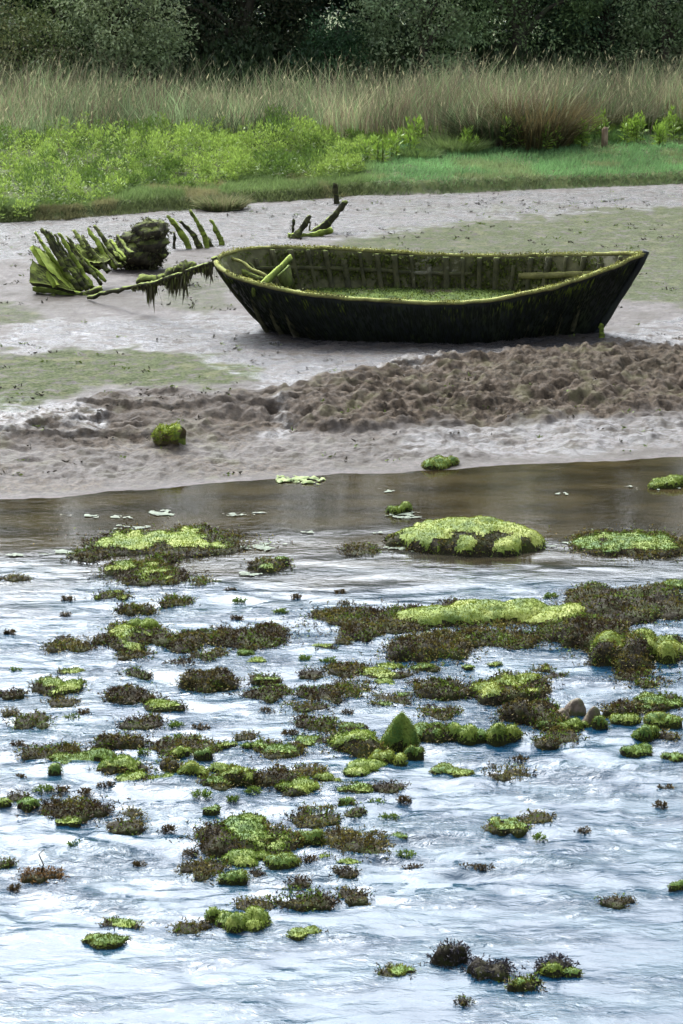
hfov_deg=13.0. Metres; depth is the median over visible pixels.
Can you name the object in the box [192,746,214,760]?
mossy rock
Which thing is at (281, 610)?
weed speck
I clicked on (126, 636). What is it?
weedy rock
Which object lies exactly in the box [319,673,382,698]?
weedy rock
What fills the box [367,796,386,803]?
weed speck
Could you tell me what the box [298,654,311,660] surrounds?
weed speck
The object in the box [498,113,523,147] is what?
leafy plant
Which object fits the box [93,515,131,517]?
algae raft
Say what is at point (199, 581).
weedy rock
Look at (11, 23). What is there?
shrub
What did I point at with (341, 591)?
weed speck
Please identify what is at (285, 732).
weed speck
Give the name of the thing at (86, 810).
weedy rock
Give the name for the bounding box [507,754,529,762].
weed speck
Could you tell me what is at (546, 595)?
weed speck
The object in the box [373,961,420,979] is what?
weedy rock
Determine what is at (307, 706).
weedy rock
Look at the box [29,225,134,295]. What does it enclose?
wrecked hull
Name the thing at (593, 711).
bare stone
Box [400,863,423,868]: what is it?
weed speck
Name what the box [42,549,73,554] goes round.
algae raft
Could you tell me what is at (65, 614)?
weed speck
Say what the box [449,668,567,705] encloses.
weedy rock
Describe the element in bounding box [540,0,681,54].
woodland tree
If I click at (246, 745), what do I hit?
mossy rock
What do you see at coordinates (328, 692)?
weedy rock
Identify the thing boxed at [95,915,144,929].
weedy rock
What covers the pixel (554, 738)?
weedy rock
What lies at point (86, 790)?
weed speck
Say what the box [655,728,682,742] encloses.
weedy rock
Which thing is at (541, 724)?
mossy rock
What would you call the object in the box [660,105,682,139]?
leafy plant
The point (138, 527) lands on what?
algae raft
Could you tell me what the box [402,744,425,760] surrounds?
mossy rock
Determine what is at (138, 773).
weedy rock
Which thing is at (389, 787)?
weedy rock
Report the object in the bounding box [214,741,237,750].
mossy rock
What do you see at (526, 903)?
river water
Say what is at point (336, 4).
woodland tree
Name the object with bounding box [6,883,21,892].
weed speck
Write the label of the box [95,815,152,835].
weedy rock
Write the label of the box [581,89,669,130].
rush clump
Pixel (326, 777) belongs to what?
mossy rock
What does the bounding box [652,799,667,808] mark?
weed speck
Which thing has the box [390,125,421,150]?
leafy plant
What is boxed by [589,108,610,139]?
leafy plant
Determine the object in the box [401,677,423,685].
weedy rock
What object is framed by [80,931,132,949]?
mossy rock
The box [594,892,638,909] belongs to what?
weedy rock
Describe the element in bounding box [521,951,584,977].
weedy rock
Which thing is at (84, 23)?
woodland tree
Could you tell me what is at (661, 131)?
leafy plant
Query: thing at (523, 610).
mossy rock
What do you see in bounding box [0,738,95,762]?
weedy rock
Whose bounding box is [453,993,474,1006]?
weedy rock
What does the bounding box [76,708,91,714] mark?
weed speck
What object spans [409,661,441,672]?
weedy rock
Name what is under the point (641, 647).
weedy rock
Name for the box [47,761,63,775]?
mossy rock
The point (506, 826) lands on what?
weedy rock
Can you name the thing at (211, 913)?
mossy rock
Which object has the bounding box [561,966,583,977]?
mossy rock
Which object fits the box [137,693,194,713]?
weedy rock
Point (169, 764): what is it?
weedy rock
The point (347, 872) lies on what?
weedy rock
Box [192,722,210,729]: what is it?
weed speck
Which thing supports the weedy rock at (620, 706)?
on the ground at (260, 412)
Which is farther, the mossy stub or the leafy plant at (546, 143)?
the leafy plant at (546, 143)
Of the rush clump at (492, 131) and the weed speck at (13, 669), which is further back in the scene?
the rush clump at (492, 131)
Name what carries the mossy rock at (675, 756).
on the ground at (260, 412)
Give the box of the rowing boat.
[211,242,648,343]
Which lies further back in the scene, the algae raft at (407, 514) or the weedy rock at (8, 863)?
the algae raft at (407, 514)
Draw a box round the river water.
[0,457,682,1023]
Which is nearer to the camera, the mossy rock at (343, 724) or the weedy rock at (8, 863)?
the weedy rock at (8, 863)
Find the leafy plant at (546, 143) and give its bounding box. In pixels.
[536,122,562,149]
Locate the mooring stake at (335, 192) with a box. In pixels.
[332,183,339,203]
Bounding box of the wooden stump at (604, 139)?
[601,127,607,147]
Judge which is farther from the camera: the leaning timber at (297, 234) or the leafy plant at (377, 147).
the leafy plant at (377, 147)
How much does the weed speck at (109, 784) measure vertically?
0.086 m
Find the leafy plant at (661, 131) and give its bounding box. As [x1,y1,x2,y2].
[650,119,668,145]
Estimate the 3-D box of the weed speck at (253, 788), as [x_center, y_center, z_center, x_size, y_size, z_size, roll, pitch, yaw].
[-0.650,2.054,22.109,0.131,0.086,0.134,12,18,42]
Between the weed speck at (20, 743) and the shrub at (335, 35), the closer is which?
the weed speck at (20, 743)
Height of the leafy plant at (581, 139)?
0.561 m
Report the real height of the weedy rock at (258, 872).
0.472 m
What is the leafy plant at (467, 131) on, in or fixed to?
on the ground at (260, 412)
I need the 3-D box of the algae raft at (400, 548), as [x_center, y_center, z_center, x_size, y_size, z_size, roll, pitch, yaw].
[0.568,0.347,29.131,0.447,0.018,0.275,0,14,0]
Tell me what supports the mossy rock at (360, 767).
on the ground at (260, 412)
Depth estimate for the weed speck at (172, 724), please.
23.65 m
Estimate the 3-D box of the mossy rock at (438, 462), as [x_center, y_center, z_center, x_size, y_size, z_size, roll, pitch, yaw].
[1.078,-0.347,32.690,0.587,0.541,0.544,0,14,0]
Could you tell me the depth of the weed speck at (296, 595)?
27.37 m
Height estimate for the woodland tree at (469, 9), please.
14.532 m
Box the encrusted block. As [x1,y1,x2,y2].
[108,216,172,269]
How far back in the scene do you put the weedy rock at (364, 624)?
26.47 m
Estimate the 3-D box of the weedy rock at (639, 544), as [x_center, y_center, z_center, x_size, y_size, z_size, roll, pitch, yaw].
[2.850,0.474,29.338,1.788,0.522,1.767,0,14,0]
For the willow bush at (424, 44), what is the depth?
63.58 m
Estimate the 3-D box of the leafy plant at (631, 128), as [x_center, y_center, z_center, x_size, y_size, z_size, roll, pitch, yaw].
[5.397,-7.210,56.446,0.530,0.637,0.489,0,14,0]
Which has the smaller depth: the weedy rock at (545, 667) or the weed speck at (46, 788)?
the weed speck at (46, 788)
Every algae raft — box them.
[7,553,22,555]
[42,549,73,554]
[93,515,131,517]
[114,525,150,528]
[148,509,173,516]
[222,512,264,515]
[239,571,261,575]
[240,542,286,550]
[275,475,325,484]
[386,546,410,550]
[389,511,421,518]
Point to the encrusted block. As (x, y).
(147, 241)
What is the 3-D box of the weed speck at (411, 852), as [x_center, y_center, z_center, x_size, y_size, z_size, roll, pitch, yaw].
[0.439,2.374,20.806,0.175,0.090,0.136,7,15,28]
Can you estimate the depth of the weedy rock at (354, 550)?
29.02 m
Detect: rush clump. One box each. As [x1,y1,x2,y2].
[423,91,562,148]
[473,78,632,151]
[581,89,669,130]
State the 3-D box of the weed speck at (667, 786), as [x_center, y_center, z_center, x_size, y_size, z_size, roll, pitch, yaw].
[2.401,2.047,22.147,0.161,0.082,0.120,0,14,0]
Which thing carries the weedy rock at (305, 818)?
on the ground at (260, 412)
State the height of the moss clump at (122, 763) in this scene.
0.529 m
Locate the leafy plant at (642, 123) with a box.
[627,110,648,140]
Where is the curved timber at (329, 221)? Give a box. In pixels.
[310,200,347,231]
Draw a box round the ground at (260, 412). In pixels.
[0,0,682,498]
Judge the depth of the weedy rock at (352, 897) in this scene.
19.97 m
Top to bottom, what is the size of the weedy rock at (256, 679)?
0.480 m
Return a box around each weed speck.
[4,628,15,634]
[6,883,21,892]
[8,666,21,670]
[10,739,26,745]
[12,773,26,778]
[32,784,54,792]
[51,784,69,793]
[59,611,71,616]
[61,595,77,601]
[62,712,79,718]
[66,839,79,846]
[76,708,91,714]
[77,787,93,796]
[96,780,114,787]
[132,860,146,866]
[137,748,151,755]
[156,823,177,833]
[167,720,185,727]
[182,848,198,857]
[190,789,212,798]
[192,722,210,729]
[226,794,239,802]
[230,614,243,619]
[232,596,247,603]
[243,785,262,794]
[259,705,274,712]
[271,608,288,613]
[281,729,297,735]
[290,593,301,599]
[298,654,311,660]
[300,854,319,863]
[318,656,336,661]
[334,589,348,593]
[341,708,354,714]
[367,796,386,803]
[378,811,399,820]
[393,848,416,858]
[395,794,411,804]
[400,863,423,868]
[458,862,475,869]
[470,863,495,870]
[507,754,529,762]
[531,831,547,840]
[543,592,558,598]
[575,825,591,833]
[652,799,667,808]
[656,783,676,789]
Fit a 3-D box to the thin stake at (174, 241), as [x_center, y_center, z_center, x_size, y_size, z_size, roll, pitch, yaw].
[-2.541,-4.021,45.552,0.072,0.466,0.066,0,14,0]
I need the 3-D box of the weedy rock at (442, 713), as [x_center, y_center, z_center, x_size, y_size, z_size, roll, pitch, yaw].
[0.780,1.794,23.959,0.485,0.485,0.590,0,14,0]
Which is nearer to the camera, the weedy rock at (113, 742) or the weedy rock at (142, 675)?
the weedy rock at (113, 742)
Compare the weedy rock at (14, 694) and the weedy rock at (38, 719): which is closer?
the weedy rock at (38, 719)
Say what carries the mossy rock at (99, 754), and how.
on the ground at (260, 412)
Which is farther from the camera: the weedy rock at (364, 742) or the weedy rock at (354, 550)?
the weedy rock at (354, 550)
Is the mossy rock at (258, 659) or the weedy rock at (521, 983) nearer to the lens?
the weedy rock at (521, 983)
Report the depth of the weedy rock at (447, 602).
27.15 m
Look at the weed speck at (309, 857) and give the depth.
20.67 m
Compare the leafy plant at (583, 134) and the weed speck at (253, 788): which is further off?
the leafy plant at (583, 134)
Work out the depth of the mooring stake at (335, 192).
50.38 m
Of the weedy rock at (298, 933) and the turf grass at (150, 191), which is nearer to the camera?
the weedy rock at (298, 933)
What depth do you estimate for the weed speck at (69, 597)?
27.31 m
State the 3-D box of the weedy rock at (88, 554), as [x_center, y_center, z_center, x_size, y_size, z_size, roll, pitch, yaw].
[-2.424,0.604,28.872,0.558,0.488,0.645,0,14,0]
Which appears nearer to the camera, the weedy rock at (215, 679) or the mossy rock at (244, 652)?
the weedy rock at (215, 679)
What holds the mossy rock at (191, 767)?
on the ground at (260, 412)
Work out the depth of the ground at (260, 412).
36.28 m
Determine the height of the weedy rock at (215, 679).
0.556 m
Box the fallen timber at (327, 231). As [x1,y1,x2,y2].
[287,227,333,237]
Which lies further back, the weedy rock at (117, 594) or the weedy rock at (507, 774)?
the weedy rock at (117, 594)
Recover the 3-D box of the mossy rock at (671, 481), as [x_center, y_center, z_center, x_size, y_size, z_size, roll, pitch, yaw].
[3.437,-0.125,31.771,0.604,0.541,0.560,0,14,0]
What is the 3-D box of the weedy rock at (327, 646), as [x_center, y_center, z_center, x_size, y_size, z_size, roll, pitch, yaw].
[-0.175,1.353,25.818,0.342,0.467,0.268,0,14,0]
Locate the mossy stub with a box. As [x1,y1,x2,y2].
[598,323,604,337]
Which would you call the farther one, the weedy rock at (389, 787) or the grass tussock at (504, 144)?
the grass tussock at (504, 144)
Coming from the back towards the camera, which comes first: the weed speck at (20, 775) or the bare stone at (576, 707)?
the bare stone at (576, 707)
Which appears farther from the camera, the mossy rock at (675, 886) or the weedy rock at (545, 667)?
the weedy rock at (545, 667)
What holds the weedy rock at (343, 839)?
on the ground at (260, 412)
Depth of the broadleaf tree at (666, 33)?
64.02 m
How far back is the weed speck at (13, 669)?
25.11 m
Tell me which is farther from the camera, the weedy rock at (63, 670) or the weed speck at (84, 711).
the weedy rock at (63, 670)
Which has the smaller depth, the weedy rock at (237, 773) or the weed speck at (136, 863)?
the weed speck at (136, 863)
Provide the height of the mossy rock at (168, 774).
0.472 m
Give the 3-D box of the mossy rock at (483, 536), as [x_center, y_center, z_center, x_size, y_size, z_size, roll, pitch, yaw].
[1.258,0.384,29.392,2.120,0.672,1.624,0,14,0]
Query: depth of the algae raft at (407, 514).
30.43 m
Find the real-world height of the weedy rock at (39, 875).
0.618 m
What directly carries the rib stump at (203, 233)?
on the ground at (260, 412)
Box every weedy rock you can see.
[0,572,33,582]
[0,687,28,700]
[0,706,20,718]
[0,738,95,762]
[0,856,18,868]
[2,708,57,731]
[6,789,31,804]
[13,849,69,884]
[15,788,130,823]
[26,674,91,697]
[33,520,278,561]
[33,634,108,654]
[40,694,88,709]
[56,666,87,674]
[61,546,114,563]
[83,557,212,588]
[85,587,134,600]
[85,617,198,651]
[87,630,114,644]
[88,728,153,752]
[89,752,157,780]
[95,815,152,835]
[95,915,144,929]
[97,682,169,705]
[106,712,171,732]
[109,601,166,617]
[111,647,157,662]
[113,768,163,784]
[115,664,152,680]
[118,805,147,816]
[133,551,185,564]
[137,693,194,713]
[137,732,235,757]
[151,592,198,607]
[155,753,183,773]
[157,627,229,653]
[161,655,198,666]
[165,916,216,935]
[166,810,329,857]
[168,666,254,696]
[173,854,231,885]
[184,575,220,585]
[186,646,229,661]
[190,619,309,652]
[195,772,242,790]
[210,763,260,787]
[226,893,278,910]
[228,679,300,703]
[231,729,260,741]
[240,555,295,572]
[241,736,313,761]
[243,867,266,879]
[247,669,282,684]
[247,763,312,789]
[259,884,341,911]
[269,776,324,796]
[272,760,330,780]
[279,698,335,713]
[279,801,347,828]
[280,599,454,642]
[282,874,312,887]
[282,925,328,940]
[283,711,343,735]
[288,680,353,705]
[289,732,326,745]
[295,665,329,680]
[301,642,339,649]
[304,825,403,862]
[313,660,365,679]
[314,724,393,758]
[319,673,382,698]
[328,864,361,881]
[329,885,374,906]
[333,635,353,645]
[334,801,367,817]
[335,541,386,556]
[335,779,373,793]
[337,599,353,606]
[353,627,494,668]
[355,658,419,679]
[365,778,411,793]
[367,689,421,707]
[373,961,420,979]
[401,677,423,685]
[406,675,473,703]
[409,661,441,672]
[413,703,464,721]
[414,721,464,744]
[423,937,471,969]
[430,616,559,651]
[432,595,464,605]
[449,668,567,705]
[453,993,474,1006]
[460,953,518,982]
[475,761,536,782]
[481,812,534,837]
[484,697,569,730]
[498,971,549,995]
[516,807,556,823]
[520,611,638,655]
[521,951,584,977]
[523,723,589,750]
[529,663,556,673]
[540,580,682,627]
[542,627,682,674]
[544,671,569,677]
[547,523,682,563]
[560,587,578,595]
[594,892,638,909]
[596,697,646,717]
[601,666,682,690]
[626,690,682,714]
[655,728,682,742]
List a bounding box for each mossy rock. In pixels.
[0,797,13,807]
[16,796,39,812]
[46,747,116,763]
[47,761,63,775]
[55,815,81,827]
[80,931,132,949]
[127,617,158,628]
[151,422,185,445]
[158,772,174,777]
[170,745,191,758]
[177,759,209,777]
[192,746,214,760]
[202,804,221,815]
[203,906,230,922]
[207,761,231,773]
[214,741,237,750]
[215,868,249,885]
[215,904,272,932]
[221,848,269,867]
[236,648,255,655]
[240,742,254,748]
[247,656,266,662]
[263,851,300,870]
[296,828,325,845]
[312,771,342,781]
[319,852,331,857]
[336,857,361,863]
[337,795,355,805]
[338,721,366,728]
[343,757,386,776]
[368,748,408,765]
[374,677,394,684]
[379,710,419,752]
[382,515,547,556]
[384,501,412,514]
[389,831,407,839]
[392,597,590,627]
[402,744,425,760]
[421,454,459,469]
[428,762,475,776]
[447,721,477,745]
[461,663,474,669]
[475,728,486,743]
[483,722,523,746]
[486,661,502,666]
[535,719,554,729]
[538,961,564,977]
[558,716,588,730]
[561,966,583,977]
[590,714,609,729]
[609,712,641,725]
[619,742,652,757]
[630,723,660,742]
[642,711,682,728]
[647,474,682,488]
[659,751,682,761]
[663,578,682,589]
[667,879,682,891]
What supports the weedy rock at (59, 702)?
on the ground at (260, 412)
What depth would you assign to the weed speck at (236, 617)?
26.67 m
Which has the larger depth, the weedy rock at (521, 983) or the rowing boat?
the rowing boat
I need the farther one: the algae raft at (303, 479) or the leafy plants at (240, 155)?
the leafy plants at (240, 155)
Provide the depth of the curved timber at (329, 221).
47.24 m
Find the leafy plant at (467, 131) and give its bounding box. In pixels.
[458,126,479,148]
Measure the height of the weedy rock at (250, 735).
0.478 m
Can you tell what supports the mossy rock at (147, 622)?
on the ground at (260, 412)
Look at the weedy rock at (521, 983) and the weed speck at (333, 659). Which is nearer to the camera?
the weedy rock at (521, 983)
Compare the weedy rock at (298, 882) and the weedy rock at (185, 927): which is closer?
the weedy rock at (185, 927)
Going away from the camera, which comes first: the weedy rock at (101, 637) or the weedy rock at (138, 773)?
the weedy rock at (138, 773)
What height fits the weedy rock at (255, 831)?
0.570 m
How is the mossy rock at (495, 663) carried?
on the ground at (260, 412)
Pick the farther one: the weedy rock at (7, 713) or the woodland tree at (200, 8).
the woodland tree at (200, 8)
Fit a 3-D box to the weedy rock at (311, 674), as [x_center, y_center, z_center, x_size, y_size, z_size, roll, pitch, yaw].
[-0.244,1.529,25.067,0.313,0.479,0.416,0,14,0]
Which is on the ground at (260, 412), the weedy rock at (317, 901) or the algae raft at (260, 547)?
the weedy rock at (317, 901)
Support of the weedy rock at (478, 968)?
on the ground at (260, 412)
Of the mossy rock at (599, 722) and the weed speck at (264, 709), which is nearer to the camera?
the mossy rock at (599, 722)
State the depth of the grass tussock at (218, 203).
49.67 m
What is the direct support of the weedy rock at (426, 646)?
on the ground at (260, 412)
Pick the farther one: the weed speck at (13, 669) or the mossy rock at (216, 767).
the weed speck at (13, 669)
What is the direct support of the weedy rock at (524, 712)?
on the ground at (260, 412)
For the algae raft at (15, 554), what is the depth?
28.88 m
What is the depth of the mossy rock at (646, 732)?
23.24 m
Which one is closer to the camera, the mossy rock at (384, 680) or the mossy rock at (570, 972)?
the mossy rock at (570, 972)
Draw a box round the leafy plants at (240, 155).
[0,104,682,217]
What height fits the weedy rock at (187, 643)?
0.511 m
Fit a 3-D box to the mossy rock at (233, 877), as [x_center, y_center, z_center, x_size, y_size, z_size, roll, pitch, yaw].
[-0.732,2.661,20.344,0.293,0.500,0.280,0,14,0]
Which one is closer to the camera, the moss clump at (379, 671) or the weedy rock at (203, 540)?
the moss clump at (379, 671)
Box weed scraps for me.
[0,191,679,475]
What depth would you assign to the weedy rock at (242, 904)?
19.83 m
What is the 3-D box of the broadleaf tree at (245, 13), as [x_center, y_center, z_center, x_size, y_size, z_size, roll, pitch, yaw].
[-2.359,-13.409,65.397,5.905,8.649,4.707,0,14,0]
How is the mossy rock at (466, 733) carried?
on the ground at (260, 412)
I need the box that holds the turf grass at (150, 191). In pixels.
[0,131,682,222]
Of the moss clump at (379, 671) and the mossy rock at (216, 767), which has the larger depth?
the moss clump at (379, 671)
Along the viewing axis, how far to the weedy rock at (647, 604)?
26.92 m
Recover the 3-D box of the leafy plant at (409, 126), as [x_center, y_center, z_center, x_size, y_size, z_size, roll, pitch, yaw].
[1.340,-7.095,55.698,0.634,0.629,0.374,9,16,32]
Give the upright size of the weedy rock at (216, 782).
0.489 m
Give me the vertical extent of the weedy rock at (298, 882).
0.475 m
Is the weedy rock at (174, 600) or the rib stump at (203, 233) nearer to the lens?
the weedy rock at (174, 600)
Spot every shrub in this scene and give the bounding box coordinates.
[0,0,83,93]
[279,4,382,85]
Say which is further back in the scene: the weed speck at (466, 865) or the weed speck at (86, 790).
the weed speck at (86, 790)
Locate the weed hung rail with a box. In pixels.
[86,261,218,312]
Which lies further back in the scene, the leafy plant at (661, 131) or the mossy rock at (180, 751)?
the leafy plant at (661, 131)
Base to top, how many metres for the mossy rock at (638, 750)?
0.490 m
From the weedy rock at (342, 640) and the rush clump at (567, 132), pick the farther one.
the rush clump at (567, 132)
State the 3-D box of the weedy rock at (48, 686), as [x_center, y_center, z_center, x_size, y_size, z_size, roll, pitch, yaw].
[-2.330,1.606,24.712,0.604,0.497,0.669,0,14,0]
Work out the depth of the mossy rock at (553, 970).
18.66 m
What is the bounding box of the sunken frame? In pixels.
[136,259,196,284]
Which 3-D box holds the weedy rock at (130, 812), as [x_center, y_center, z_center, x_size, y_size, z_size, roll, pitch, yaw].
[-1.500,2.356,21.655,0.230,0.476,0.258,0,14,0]
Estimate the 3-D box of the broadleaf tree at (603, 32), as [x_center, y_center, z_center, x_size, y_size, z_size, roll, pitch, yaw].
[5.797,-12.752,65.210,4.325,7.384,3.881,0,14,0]
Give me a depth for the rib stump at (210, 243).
45.72 m
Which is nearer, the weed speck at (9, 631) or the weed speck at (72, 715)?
the weed speck at (72, 715)
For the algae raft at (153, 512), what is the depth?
30.53 m
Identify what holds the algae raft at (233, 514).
on the river water
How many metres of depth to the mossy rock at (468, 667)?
25.17 m
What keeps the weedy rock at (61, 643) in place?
on the ground at (260, 412)
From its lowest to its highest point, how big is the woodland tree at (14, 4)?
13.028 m
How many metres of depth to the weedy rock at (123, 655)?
25.52 m
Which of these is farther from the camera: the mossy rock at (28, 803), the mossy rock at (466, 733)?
the mossy rock at (466, 733)
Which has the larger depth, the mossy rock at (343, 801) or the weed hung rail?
the weed hung rail
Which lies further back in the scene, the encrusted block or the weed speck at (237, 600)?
the encrusted block
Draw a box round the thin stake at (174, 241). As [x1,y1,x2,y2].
[172,232,175,248]
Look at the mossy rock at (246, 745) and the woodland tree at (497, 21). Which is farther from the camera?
the woodland tree at (497, 21)
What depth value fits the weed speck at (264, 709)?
24.00 m
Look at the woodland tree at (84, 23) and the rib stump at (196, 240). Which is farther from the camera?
the woodland tree at (84, 23)
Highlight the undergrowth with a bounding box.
[0,7,682,100]
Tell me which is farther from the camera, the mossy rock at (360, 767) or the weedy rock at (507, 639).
the weedy rock at (507, 639)
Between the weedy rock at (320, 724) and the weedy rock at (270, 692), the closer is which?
the weedy rock at (320, 724)
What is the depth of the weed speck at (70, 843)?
20.97 m
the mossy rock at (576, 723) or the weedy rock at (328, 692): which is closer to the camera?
the mossy rock at (576, 723)
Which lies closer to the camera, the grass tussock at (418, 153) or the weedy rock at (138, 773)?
the weedy rock at (138, 773)
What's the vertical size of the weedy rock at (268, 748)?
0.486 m
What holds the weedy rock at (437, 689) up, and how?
on the ground at (260, 412)
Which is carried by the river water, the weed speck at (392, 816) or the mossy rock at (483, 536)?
the weed speck at (392, 816)
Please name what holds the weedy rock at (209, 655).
on the ground at (260, 412)
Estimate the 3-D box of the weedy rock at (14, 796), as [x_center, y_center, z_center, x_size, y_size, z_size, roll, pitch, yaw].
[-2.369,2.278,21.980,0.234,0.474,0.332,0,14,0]
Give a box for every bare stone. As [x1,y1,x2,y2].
[557,708,569,719]
[564,698,586,715]
[583,706,600,726]
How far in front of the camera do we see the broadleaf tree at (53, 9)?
64.39 m
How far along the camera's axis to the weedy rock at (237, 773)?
22.29 m
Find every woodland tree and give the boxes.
[0,0,71,38]
[0,0,179,40]
[30,0,270,52]
[170,0,384,50]
[258,0,502,59]
[363,0,561,49]
[460,0,682,64]
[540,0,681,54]
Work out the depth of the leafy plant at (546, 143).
55.53 m
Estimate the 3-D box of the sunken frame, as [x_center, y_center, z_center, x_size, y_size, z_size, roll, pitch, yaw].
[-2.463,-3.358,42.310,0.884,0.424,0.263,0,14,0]
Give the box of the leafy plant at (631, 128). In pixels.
[618,115,641,144]
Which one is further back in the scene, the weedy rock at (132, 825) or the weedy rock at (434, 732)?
the weedy rock at (434, 732)
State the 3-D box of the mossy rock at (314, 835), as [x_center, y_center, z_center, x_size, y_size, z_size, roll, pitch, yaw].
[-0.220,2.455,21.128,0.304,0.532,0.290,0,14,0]
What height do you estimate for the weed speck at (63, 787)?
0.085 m
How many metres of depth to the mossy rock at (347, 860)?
20.60 m
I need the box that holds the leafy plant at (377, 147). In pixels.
[360,132,390,163]
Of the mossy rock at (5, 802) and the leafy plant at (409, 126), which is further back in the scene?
the leafy plant at (409, 126)
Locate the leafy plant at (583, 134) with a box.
[570,117,591,146]
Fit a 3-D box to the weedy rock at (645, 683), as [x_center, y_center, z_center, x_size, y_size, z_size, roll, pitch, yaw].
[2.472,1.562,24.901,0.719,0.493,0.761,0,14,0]
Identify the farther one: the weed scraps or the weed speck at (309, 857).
the weed scraps
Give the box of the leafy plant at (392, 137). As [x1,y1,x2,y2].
[375,130,400,157]
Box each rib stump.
[166,215,191,248]
[179,221,202,247]
[189,209,209,247]
[200,233,213,246]
[209,219,224,244]
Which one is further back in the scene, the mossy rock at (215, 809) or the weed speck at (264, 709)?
the weed speck at (264, 709)
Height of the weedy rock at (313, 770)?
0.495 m
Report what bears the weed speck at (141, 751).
on the river water
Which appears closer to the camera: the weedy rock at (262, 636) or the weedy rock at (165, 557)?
the weedy rock at (262, 636)
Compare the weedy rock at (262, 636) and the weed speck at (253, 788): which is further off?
the weedy rock at (262, 636)
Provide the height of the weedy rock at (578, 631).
0.601 m
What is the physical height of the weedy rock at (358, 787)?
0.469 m
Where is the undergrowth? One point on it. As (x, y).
(220, 61)
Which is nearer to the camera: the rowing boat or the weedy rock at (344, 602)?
the weedy rock at (344, 602)
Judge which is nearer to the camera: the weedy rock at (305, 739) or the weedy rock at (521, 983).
the weedy rock at (521, 983)
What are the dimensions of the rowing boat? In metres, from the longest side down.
5.604 x 2.179 x 1.329 m
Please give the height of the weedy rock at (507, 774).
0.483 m
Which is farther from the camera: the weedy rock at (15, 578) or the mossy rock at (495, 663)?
the weedy rock at (15, 578)
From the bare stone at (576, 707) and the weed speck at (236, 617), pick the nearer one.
the bare stone at (576, 707)
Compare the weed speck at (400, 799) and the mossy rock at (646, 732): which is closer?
the weed speck at (400, 799)
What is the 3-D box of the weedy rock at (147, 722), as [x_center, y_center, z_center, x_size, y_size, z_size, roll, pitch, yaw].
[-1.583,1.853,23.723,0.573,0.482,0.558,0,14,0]
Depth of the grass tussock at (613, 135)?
56.49 m
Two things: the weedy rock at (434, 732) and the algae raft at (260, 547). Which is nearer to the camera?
the weedy rock at (434, 732)
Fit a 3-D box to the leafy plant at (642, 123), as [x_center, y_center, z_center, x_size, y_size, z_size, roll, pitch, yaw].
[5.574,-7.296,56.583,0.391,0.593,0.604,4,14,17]
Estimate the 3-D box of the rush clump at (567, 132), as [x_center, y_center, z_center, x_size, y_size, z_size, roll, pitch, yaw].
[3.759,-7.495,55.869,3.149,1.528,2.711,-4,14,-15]
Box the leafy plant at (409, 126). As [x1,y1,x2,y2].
[402,113,425,144]
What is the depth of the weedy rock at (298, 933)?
19.35 m
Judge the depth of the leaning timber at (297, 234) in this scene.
46.64 m
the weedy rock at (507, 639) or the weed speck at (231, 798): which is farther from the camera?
the weedy rock at (507, 639)
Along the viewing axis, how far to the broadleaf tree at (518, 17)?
64.62 m
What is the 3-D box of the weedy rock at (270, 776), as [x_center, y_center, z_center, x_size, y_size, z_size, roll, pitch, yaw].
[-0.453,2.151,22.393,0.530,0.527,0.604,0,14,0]
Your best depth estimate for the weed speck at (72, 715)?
23.86 m
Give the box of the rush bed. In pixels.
[0,42,682,147]
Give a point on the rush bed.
(389, 108)
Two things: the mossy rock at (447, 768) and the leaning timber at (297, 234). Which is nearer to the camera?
the mossy rock at (447, 768)
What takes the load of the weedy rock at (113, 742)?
on the ground at (260, 412)
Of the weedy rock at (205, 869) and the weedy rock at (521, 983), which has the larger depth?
the weedy rock at (205, 869)
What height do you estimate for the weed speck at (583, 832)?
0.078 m
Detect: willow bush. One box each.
[43,0,202,96]
[338,0,502,79]
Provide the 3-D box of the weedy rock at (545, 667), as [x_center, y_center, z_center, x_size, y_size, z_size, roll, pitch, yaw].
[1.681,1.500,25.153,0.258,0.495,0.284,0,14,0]
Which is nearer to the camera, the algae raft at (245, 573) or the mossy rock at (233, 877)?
the mossy rock at (233, 877)
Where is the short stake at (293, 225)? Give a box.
[291,219,294,232]
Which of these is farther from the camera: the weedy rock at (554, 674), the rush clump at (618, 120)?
the rush clump at (618, 120)
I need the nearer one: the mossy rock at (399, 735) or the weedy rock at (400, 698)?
the mossy rock at (399, 735)
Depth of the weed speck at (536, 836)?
21.12 m
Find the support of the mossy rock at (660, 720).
on the ground at (260, 412)
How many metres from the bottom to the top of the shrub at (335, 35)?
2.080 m
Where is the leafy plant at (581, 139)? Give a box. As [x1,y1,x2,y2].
[561,121,587,146]
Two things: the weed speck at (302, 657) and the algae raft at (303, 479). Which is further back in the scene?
the algae raft at (303, 479)
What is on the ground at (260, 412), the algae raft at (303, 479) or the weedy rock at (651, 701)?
the weedy rock at (651, 701)
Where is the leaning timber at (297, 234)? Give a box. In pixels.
[290,215,311,238]
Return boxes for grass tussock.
[189,189,257,211]
[392,141,445,158]
[409,125,502,153]
[485,135,521,149]
[584,125,629,142]
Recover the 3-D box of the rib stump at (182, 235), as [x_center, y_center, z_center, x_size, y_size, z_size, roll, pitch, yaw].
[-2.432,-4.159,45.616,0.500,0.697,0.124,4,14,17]
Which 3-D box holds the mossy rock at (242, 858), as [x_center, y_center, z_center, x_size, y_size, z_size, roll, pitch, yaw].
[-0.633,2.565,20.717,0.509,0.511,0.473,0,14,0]
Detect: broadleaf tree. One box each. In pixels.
[0,0,152,80]
[129,0,327,79]
[419,0,612,73]
[527,0,682,75]
[594,0,682,79]
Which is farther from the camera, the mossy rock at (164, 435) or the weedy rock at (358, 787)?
the mossy rock at (164, 435)
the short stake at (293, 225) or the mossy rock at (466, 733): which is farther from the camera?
the short stake at (293, 225)
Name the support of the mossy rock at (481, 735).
on the ground at (260, 412)

